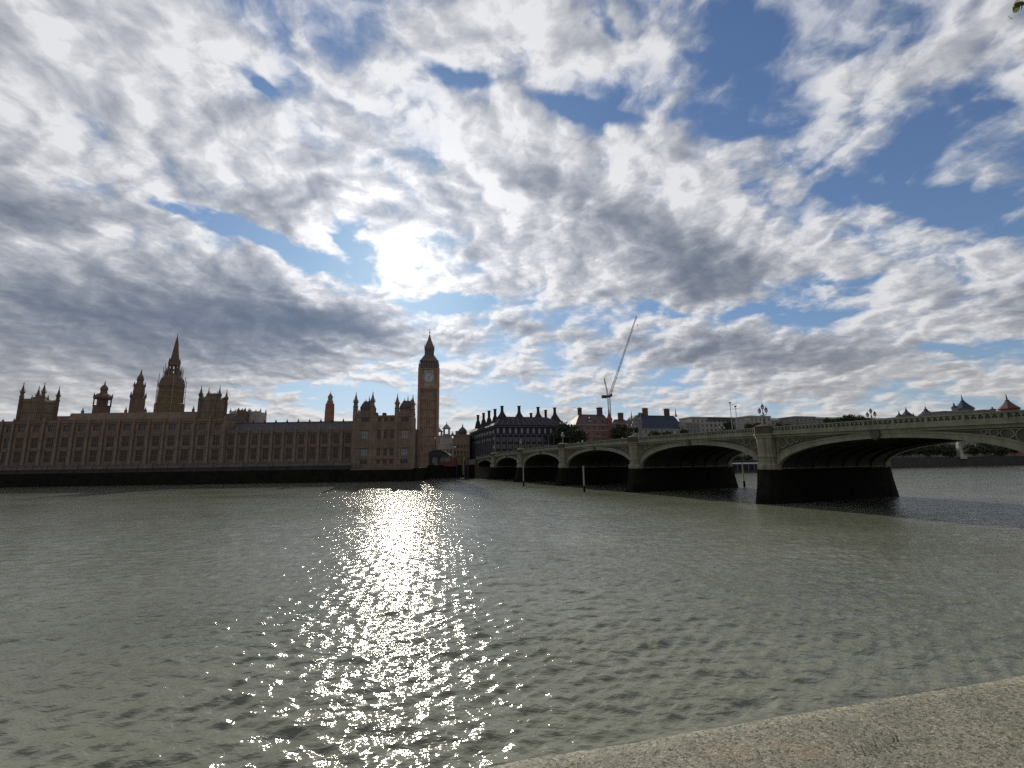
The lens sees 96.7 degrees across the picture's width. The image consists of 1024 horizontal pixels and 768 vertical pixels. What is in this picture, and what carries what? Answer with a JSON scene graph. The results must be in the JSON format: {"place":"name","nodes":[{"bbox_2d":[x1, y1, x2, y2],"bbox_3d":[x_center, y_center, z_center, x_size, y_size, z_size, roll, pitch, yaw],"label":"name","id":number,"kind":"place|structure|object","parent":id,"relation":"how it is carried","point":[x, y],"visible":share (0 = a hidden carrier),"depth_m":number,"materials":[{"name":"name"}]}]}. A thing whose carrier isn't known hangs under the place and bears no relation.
{"place":"outdoors","nodes":[
{"label":"outdoors","id":0,"kind":"place"},
{"bbox_2d":[380,467,474,477],"bbox_3d":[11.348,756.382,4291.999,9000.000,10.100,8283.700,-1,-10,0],"label":"bank","id":1,"kind":"structure","parent":0,"point":[423,467],"depth_m":240.15,"materials":[{"name":"stone"}]},
{"bbox_2d":[0,335,419,468],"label":"riverside palace","id":2,"kind":"structure","parent":1,"relation":"on","point":[37,431],"depth_m":224.30,"materials":[{"name":"stone"}]},
{"bbox_2d":[13,452,20,462],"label":"window","id":3,"kind":"structure","parent":2,"relation":"in","point":[17,455],"depth_m":222.95,"materials":[{"name":"glass"}]},
{"bbox_2d":[15,438,22,447],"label":"window","id":4,"kind":"structure","parent":2,"relation":"in","point":[19,442],"depth_m":224.15,"materials":[{"name":"glass"}]},
{"bbox_2d":[28,452,35,462],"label":"window","id":5,"kind":"structure","parent":2,"relation":"in","point":[32,455],"depth_m":222.92,"materials":[{"name":"glass"}]},
{"bbox_2d":[31,438,38,447],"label":"window","id":6,"kind":"structure","parent":2,"relation":"in","point":[34,443],"depth_m":224.20,"materials":[{"name":"glass"}]},
{"bbox_2d":[43,451,51,461],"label":"window","id":7,"kind":"structure","parent":2,"relation":"in","point":[47,456],"depth_m":223.06,"materials":[{"name":"glass"}]},
{"bbox_2d":[46,438,53,447],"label":"window","id":8,"kind":"structure","parent":2,"relation":"in","point":[49,443],"depth_m":224.20,"materials":[{"name":"glass"}]},
{"bbox_2d":[59,451,66,461],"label":"window","id":9,"kind":"structure","parent":2,"relation":"in","point":[62,457],"depth_m":223.03,"materials":[{"name":"glass"}]},
{"bbox_2d":[61,437,68,447],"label":"window","id":10,"kind":"structure","parent":2,"relation":"in","point":[64,443],"depth_m":224.26,"materials":[{"name":"glass"}]},
{"bbox_2d":[74,451,81,461],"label":"window","id":11,"kind":"structure","parent":2,"relation":"in","point":[77,458],"depth_m":223.00,"materials":[{"name":"glass"}]},
{"bbox_2d":[76,437,83,446],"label":"window","id":12,"kind":"structure","parent":2,"relation":"in","point":[80,440],"depth_m":224.15,"materials":[{"name":"glass"}]},
{"bbox_2d":[89,451,96,461],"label":"window","id":13,"kind":"structure","parent":2,"relation":"in","point":[93,454],"depth_m":222.95,"materials":[{"name":"glass"}]},
{"bbox_2d":[91,437,98,446],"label":"window","id":14,"kind":"structure","parent":2,"relation":"in","point":[95,440],"depth_m":224.20,"materials":[{"name":"glass"}]},
{"bbox_2d":[104,450,111,461],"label":"window","id":15,"kind":"structure","parent":2,"relation":"in","point":[108,454],"depth_m":223.00,"materials":[{"name":"glass"}]},
{"bbox_2d":[106,437,113,446],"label":"window","id":16,"kind":"structure","parent":2,"relation":"in","point":[110,440],"depth_m":224.20,"materials":[{"name":"glass"}]},
{"bbox_2d":[120,450,127,460],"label":"window","id":17,"kind":"structure","parent":2,"relation":"in","point":[123,456],"depth_m":223.06,"materials":[{"name":"glass"}]},
{"bbox_2d":[121,437,128,446],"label":"window","id":18,"kind":"structure","parent":2,"relation":"in","point":[125,440],"depth_m":224.15,"materials":[{"name":"glass"}]},
{"bbox_2d":[135,450,142,460],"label":"window","id":19,"kind":"structure","parent":2,"relation":"in","point":[138,457],"depth_m":223.00,"materials":[{"name":"glass"}]},
{"bbox_2d":[137,436,143,445],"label":"window","id":20,"kind":"structure","parent":2,"relation":"in","point":[140,441],"depth_m":224.15,"materials":[{"name":"glass"}]},
{"bbox_2d":[150,450,157,460],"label":"window","id":21,"kind":"structure","parent":2,"relation":"in","point":[154,453],"depth_m":222.95,"materials":[{"name":"glass"}]},
{"bbox_2d":[152,436,159,445],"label":"window","id":22,"kind":"structure","parent":2,"relation":"in","point":[155,442],"depth_m":224.15,"materials":[{"name":"glass"}]},
{"bbox_2d":[165,450,172,460],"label":"window","id":23,"kind":"structure","parent":2,"relation":"in","point":[169,453],"depth_m":222.95,"materials":[{"name":"glass"}]},
{"bbox_2d":[167,436,174,445],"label":"window","id":24,"kind":"structure","parent":2,"relation":"in","point":[170,442],"depth_m":224.20,"materials":[{"name":"glass"}]},
{"bbox_2d":[181,449,187,459],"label":"window","id":25,"kind":"structure","parent":2,"relation":"in","point":[184,454],"depth_m":223.03,"materials":[{"name":"glass"}]},
{"bbox_2d":[182,436,189,445],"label":"window","id":26,"kind":"structure","parent":2,"relation":"in","point":[185,442],"depth_m":224.15,"materials":[{"name":"glass"}]},
{"bbox_2d":[196,449,203,459],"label":"window","id":27,"kind":"structure","parent":2,"relation":"in","point":[199,455],"depth_m":223.00,"materials":[{"name":"glass"}]},
{"bbox_2d":[197,435,204,444],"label":"window","id":28,"kind":"structure","parent":2,"relation":"in","point":[201,438],"depth_m":224.26,"materials":[{"name":"glass"}]},
{"bbox_2d":[211,449,218,459],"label":"window","id":29,"kind":"structure","parent":2,"relation":"in","point":[214,456],"depth_m":222.95,"materials":[{"name":"glass"}]},
{"bbox_2d":[213,435,219,444],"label":"window","id":30,"kind":"structure","parent":2,"relation":"in","point":[216,438],"depth_m":224.15,"materials":[{"name":"glass"}]},
{"bbox_2d":[227,449,232,459],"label":"window","id":31,"kind":"structure","parent":2,"relation":"in","point":[230,451],"depth_m":224.09,"materials":[{"name":"glass"}]},
{"bbox_2d":[228,435,233,444],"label":"window","id":32,"kind":"structure","parent":2,"relation":"in","point":[231,437],"depth_m":225.30,"materials":[{"name":"glass"}]},
{"bbox_2d":[239,449,244,459],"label":"window","id":33,"kind":"structure","parent":2,"relation":"in","point":[241,452],"depth_m":224.20,"materials":[{"name":"glass"}]},
{"bbox_2d":[240,435,245,444],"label":"window","id":34,"kind":"structure","parent":2,"relation":"in","point":[243,437],"depth_m":225.36,"materials":[{"name":"glass"}]},
{"bbox_2d":[251,448,256,458],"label":"window","id":35,"kind":"structure","parent":2,"relation":"in","point":[253,450],"depth_m":224.26,"materials":[{"name":"glass"}]},
{"bbox_2d":[252,435,257,444],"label":"window","id":36,"kind":"structure","parent":2,"relation":"in","point":[254,437],"depth_m":225.36,"materials":[{"name":"glass"}]},
{"bbox_2d":[262,448,267,458],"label":"window","id":37,"kind":"structure","parent":2,"relation":"in","point":[265,450],"depth_m":224.15,"materials":[{"name":"glass"}]},
{"bbox_2d":[263,435,268,444],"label":"window","id":38,"kind":"structure","parent":2,"relation":"in","point":[266,437],"depth_m":225.36,"materials":[{"name":"glass"}]},
{"bbox_2d":[274,448,279,458],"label":"window","id":39,"kind":"structure","parent":2,"relation":"in","point":[277,450],"depth_m":224.18,"materials":[{"name":"glass"}]},
{"bbox_2d":[275,434,280,443],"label":"window","id":40,"kind":"structure","parent":2,"relation":"in","point":[278,436],"depth_m":225.36,"materials":[{"name":"glass"}]},
{"bbox_2d":[286,448,291,458],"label":"window","id":41,"kind":"structure","parent":2,"relation":"in","point":[288,451],"depth_m":224.15,"materials":[{"name":"glass"}]},
{"bbox_2d":[287,434,292,443],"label":"window","id":42,"kind":"structure","parent":2,"relation":"in","point":[289,437],"depth_m":225.36,"materials":[{"name":"glass"}]},
{"bbox_2d":[298,448,303,458],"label":"window","id":43,"kind":"structure","parent":2,"relation":"in","point":[300,450],"depth_m":224.15,"materials":[{"name":"glass"}]},
{"bbox_2d":[299,434,303,443],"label":"window","id":44,"kind":"structure","parent":2,"relation":"in","point":[301,436],"depth_m":225.38,"materials":[{"name":"glass"}]},
{"bbox_2d":[309,448,314,457],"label":"window","id":45,"kind":"structure","parent":2,"relation":"in","point":[312,450],"depth_m":224.20,"materials":[{"name":"glass"}]},
{"bbox_2d":[310,434,315,443],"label":"window","id":46,"kind":"structure","parent":2,"relation":"in","point":[313,436],"depth_m":225.30,"materials":[{"name":"glass"}]},
{"bbox_2d":[321,447,326,457],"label":"window","id":47,"kind":"structure","parent":2,"relation":"in","point":[324,449],"depth_m":224.20,"materials":[{"name":"glass"}]},
{"bbox_2d":[322,434,327,443],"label":"window","id":48,"kind":"structure","parent":2,"relation":"in","point":[325,436],"depth_m":225.36,"materials":[{"name":"glass"}]},
{"bbox_2d":[333,447,338,457],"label":"window","id":49,"kind":"structure","parent":2,"relation":"in","point":[336,449],"depth_m":224.20,"materials":[{"name":"glass"}]},
{"bbox_2d":[334,434,338,443],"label":"window","id":50,"kind":"structure","parent":2,"relation":"in","point":[336,436],"depth_m":225.36,"materials":[{"name":"glass"}]},
{"bbox_2d":[345,447,350,457],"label":"window","id":51,"kind":"structure","parent":2,"relation":"in","point":[347,449],"depth_m":224.26,"materials":[{"name":"glass"}]},
{"bbox_2d":[345,433,350,442],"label":"window","id":52,"kind":"structure","parent":2,"relation":"in","point":[348,435],"depth_m":225.36,"materials":[{"name":"glass"}]},
{"bbox_2d":[360,448,367,455],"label":"window","id":53,"kind":"structure","parent":2,"relation":"in","point":[363,451],"depth_m":216.83,"materials":[{"name":"glass"}]},
{"bbox_2d":[361,430,367,438],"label":"window","id":54,"kind":"structure","parent":2,"relation":"in","point":[364,433],"depth_m":218.32,"materials":[{"name":"glass"}]},
{"bbox_2d":[400,448,407,454],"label":"window","id":55,"kind":"structure","parent":2,"relation":"in","point":[404,451],"depth_m":216.78,"materials":[{"name":"glass"}]},
{"bbox_2d":[401,430,407,437],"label":"window","id":56,"kind":"structure","parent":2,"relation":"in","point":[404,433],"depth_m":218.26,"materials":[{"name":"glass"}]},
{"bbox_2d":[229,407,266,422],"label":"abbey","id":57,"kind":"structure","parent":1,"relation":"on","point":[248,416],"depth_m":510.09,"materials":[{"name":"stone"}]},
{"bbox_2d":[417,332,439,466],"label":"clock tower","id":58,"kind":"structure","parent":1,"relation":"on","point":[428,400],"depth_m":298.39,"materials":[{"name":"stone"}]},
{"bbox_2d":[428,450,451,464],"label":"arched canopy","id":59,"kind":"object","parent":1,"relation":"on","point":[436,456],"visible":0.91,"depth_m":243.73,"materials":[{"name":"grey glass"}]},
{"bbox_2d":[439,422,453,458],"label":"cupola building","id":60,"kind":"structure","parent":1,"relation":"on","point":[446,442],"depth_m":371.67,"materials":[{"name":"stone"}]},
{"bbox_2d":[453,424,470,464],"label":"gabled block","id":61,"kind":"structure","parent":1,"relation":"on","point":[462,440],"depth_m":349.46,"materials":[{"name":"stone"}]},
{"bbox_2d":[469,406,564,458],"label":"office block","id":62,"kind":"structure","parent":1,"relation":"on","point":[502,432],"depth_m":309.22,"materials":[{"name":"grey stone"}]},
{"bbox_2d":[549,421,581,443],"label":"tree","id":63,"kind":"object","parent":1,"relation":"on","point":[569,432],"visible":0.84,"depth_m":299.66,"materials":[{"name":"green plant"}]},
{"bbox_2d":[572,429,589,442],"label":"tree","id":64,"kind":"object","parent":1,"relation":"on","point":[583,437],"visible":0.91,"depth_m":298.11,"materials":[{"name":"green plant"}]},
{"bbox_2d":[568,407,612,443],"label":"brick mansion","id":65,"kind":"structure","parent":1,"relation":"on","point":[598,426],"depth_m":327.34,"materials":[{"name":"red brick"}]},
{"bbox_2d":[601,317,637,413],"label":"tower crane","id":66,"kind":"object","parent":1,"relation":"on","point":[607,396],"visible":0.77,"depth_m":477.20,"materials":[{"name":"metal"}]},
{"bbox_2d":[612,412,626,428],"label":"link building","id":67,"kind":"structure","parent":1,"relation":"on","point":[620,420],"depth_m":351.97,"materials":[{"name":"red brick"}]},
{"bbox_2d":[609,423,632,438],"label":"tree","id":68,"kind":"object","parent":1,"relation":"on","point":[623,431],"visible":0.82,"depth_m":314.28,"materials":[{"name":"green plant"}]},
{"bbox_2d":[648,430,661,435],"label":"tree","id":69,"kind":"object","parent":1,"relation":"on","point":[654,433],"visible":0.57,"depth_m":307.00,"materials":[{"name":"green plant"}]},
{"bbox_2d":[627,407,686,436],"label":"slate roofed mansion","id":70,"kind":"structure","parent":1,"relation":"on","point":[644,422],"depth_m":347.98,"materials":[{"name":"stone"}]},
{"bbox_2d":[684,422,699,432],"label":"wing","id":71,"kind":"structure","parent":1,"relation":"on","point":[692,427],"depth_m":413.77,"materials":[{"name":"grey"}]},
{"bbox_2d":[678,417,734,431],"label":"ministry block","id":72,"kind":"structure","parent":1,"relation":"on","point":[709,424],"depth_m":425.24,"materials":[{"name":"stone"}]},
{"bbox_2d":[720,419,736,429],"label":"tree","id":73,"kind":"object","parent":1,"relation":"on","point":[728,425],"visible":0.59,"depth_m":337.24,"materials":[{"name":"green plant"}]},
{"bbox_2d":[743,454,754,459],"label":"tree","id":74,"kind":"object","parent":1,"relation":"on","point":[747,457],"visible":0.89,"depth_m":305.13,"materials":[{"name":"green plant"}]},
{"bbox_2d":[734,415,770,459],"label":"corner pavilion","id":75,"kind":"structure","parent":1,"relation":"on","point":[741,421],"depth_m":409.99,"materials":[{"name":"stone"}]},
{"bbox_2d":[771,418,780,424],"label":"embankment terrace","id":76,"kind":"structure","parent":1,"relation":"on","point":[774,421],"depth_m":431.47,"materials":[{"name":"stone"}]},
{"bbox_2d":[778,416,816,425],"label":"stone pavilion","id":77,"kind":"structure","parent":1,"relation":"on","point":[795,420],"depth_m":421.85,"materials":[{"name":"grey stone"}]},
{"bbox_2d":[820,417,837,422],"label":"tree","id":78,"kind":"object","parent":1,"relation":"on","point":[826,420],"visible":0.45,"depth_m":398.19,"materials":[{"name":"green plant"}]},
{"bbox_2d":[839,414,856,420],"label":"tree","id":79,"kind":"object","parent":1,"relation":"on","point":[849,417],"visible":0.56,"depth_m":397.51,"materials":[{"name":"green plant"}]},
{"bbox_2d":[816,417,880,422],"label":"long terrace","id":80,"kind":"structure","parent":1,"relation":"on","point":[818,420],"depth_m":458.67,"materials":[{"name":"grey stone"}]},
{"bbox_2d":[731,456,1023,467],"bbox_3d":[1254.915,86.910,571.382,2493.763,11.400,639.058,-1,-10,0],"label":"embankment wall","id":81,"kind":"structure","parent":1,"relation":"on","point":[953,461],"depth_m":354.23,"materials":[{"name":"stone"}]},
{"bbox_2d":[881,407,914,457],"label":"turreted mansions","id":82,"kind":"structure","parent":1,"relation":"on","point":[906,413],"depth_m":480.75,"materials":[{"name":"grey stone"}]},
{"bbox_2d":[899,407,930,457],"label":"pyramid roofed block","id":83,"kind":"structure","parent":1,"relation":"on","point":[917,455],"depth_m":461.44,"materials":[{"name":"grey stone"}]},
{"bbox_2d":[911,446,928,457],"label":"tree","id":84,"kind":"object","parent":1,"relation":"on","point":[923,450],"visible":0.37,"depth_m":353.67,"materials":[{"name":"green plant"}]},
{"bbox_2d":[921,445,939,456],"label":"tree","id":85,"kind":"object","parent":1,"relation":"on","point":[932,449],"visible":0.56,"depth_m":357.67,"materials":[{"name":"green plant"}]},
{"bbox_2d":[935,444,947,456],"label":"tree","id":86,"kind":"object","parent":1,"relation":"on","point":[942,448],"visible":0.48,"depth_m":360.00,"materials":[{"name":"green plant"}]},
{"bbox_2d":[938,443,957,456],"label":"tree","id":87,"kind":"object","parent":1,"relation":"on","point":[949,452],"visible":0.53,"depth_m":364.21,"materials":[{"name":"green plant"}]},
{"bbox_2d":[923,395,984,456],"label":"mansion block","id":88,"kind":"structure","parent":1,"relation":"on","point":[962,407],"depth_m":448.71,"materials":[{"name":"grey stone"}]},
{"bbox_2d":[954,442,966,458],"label":"obelisk","id":89,"kind":"object","parent":1,"relation":"on","point":[960,454],"visible":0.86,"depth_m":360.98,"materials":[{"name":"stone"}]},
{"bbox_2d":[962,442,985,456],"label":"tree","id":90,"kind":"object","parent":1,"relation":"on","point":[973,450],"visible":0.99,"depth_m":377.09,"materials":[{"name":"green plant"}]},
{"bbox_2d":[975,407,996,411],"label":"stone block","id":91,"kind":"structure","parent":1,"relation":"on","point":[991,409],"depth_m":474.76,"materials":[{"name":"grey stone"}]},
{"bbox_2d":[976,442,998,456],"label":"tree","id":92,"kind":"object","parent":1,"relation":"on","point":[989,449],"visible":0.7,"depth_m":380.20,"materials":[{"name":"green plant"}]},
{"bbox_2d":[977,394,1023,456],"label":"red spired mansion","id":93,"kind":"structure","parent":1,"relation":"on","point":[1007,405],"depth_m":450.96,"materials":[{"name":"brick"}]},
{"bbox_2d":[991,445,1010,455],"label":"tree","id":94,"kind":"object","parent":1,"relation":"on","point":[1003,451],"visible":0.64,"depth_m":384.10,"materials":[{"name":"green plant"}]},
{"bbox_2d":[0,465,1023,767],"bbox_3d":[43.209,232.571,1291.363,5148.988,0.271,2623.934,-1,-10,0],"label":"river water","id":95,"kind":"structure","parent":0,"point":[460,623],"depth_m":22.88,"materials":[{"name":"grey liquid"}]},
{"bbox_2d":[428,478,466,479],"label":"raft","id":96,"kind":"object","parent":95,"relation":"on","point":[443,478],"visible":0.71,"depth_m":229.71,"materials":[{"name":"black metal"}]},
{"bbox_2d":[456,455,466,477],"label":"mooring dolphin","id":97,"kind":"object","parent":95,"relation":"on","point":[460,459],"visible":0.69,"depth_m":240.42,"materials":[{"name":"black metal"}]},
{"bbox_2d":[733,463,757,472],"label":"floating pier","id":98,"kind":"structure","parent":95,"relation":"on","point":[748,468],"depth_m":272.59,"materials":[{"name":"black metal"}]},
{"bbox_2d":[0,0,1023,437],"label":"sky","id":99,"kind":"structure","parent":0,"point":[797,207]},
{"bbox_3d":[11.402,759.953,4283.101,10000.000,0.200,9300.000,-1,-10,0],"label":"ground","id":100,"kind":"structure","parent":0,"visible":0},
{"bbox_2d":[0,461,412,486],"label":"river wall","id":101,"kind":"structure","parent":100,"relation":"on","point":[172,474],"depth_m":211.33,"materials":[{"name":"stone"}]},
{"bbox_2d":[413,468,426,480],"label":"river wall","id":102,"kind":"structure","parent":100,"relation":"on","point":[419,474],"depth_m":218.33,"materials":[{"name":"stone"}]},
{"bbox_2d":[427,465,473,478],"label":"river wall","id":103,"kind":"structure","parent":100,"relation":"on","point":[437,471],"depth_m":241.15,"materials":[{"name":"stone"}]},
{"bbox_2d":[439,457,457,466],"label":"red hoarding","id":104,"kind":"object","parent":103,"relation":"on","point":[450,462],"visible":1,"depth_m":241.41,"materials":[{"name":"red"}]},
{"bbox_2d":[468,410,1023,503],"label":"arched bridge","id":105,"kind":"structure","parent":100,"relation":"on","point":[829,461],"depth_m":84.54,"materials":[{"name":"green metal"}]},
{"bbox_2d":[758,404,767,423],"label":"street lamp","id":106,"kind":"object","parent":105,"relation":"on","point":[762,408],"visible":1,"depth_m":81.16,"materials":[{"name":"black glass"}]},
{"bbox_2d":[866,408,876,419],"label":"street lamp","id":107,"kind":"object","parent":105,"relation":"on","point":[870,411],"visible":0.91,"depth_m":91.48,"materials":[{"name":"black glass"}]},
{"bbox_2d":[489,675,1023,767],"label":"river parapet","id":108,"kind":"structure","parent":100,"relation":"on","point":[980,725],"depth_m":0.81,"materials":[{"name":"stone"}]},
{"bbox_3d":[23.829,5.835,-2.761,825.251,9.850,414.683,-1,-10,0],"label":"near pavement","id":109,"kind":"structure","parent":0,"visible":0},
{"bbox_2d":[1007,0,1023,19],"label":"plane tree","id":110,"kind":"object","parent":109,"relation":"on","point":[1017,5],"visible":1,"depth_m":5.01,"materials":[{"name":"green plant"}]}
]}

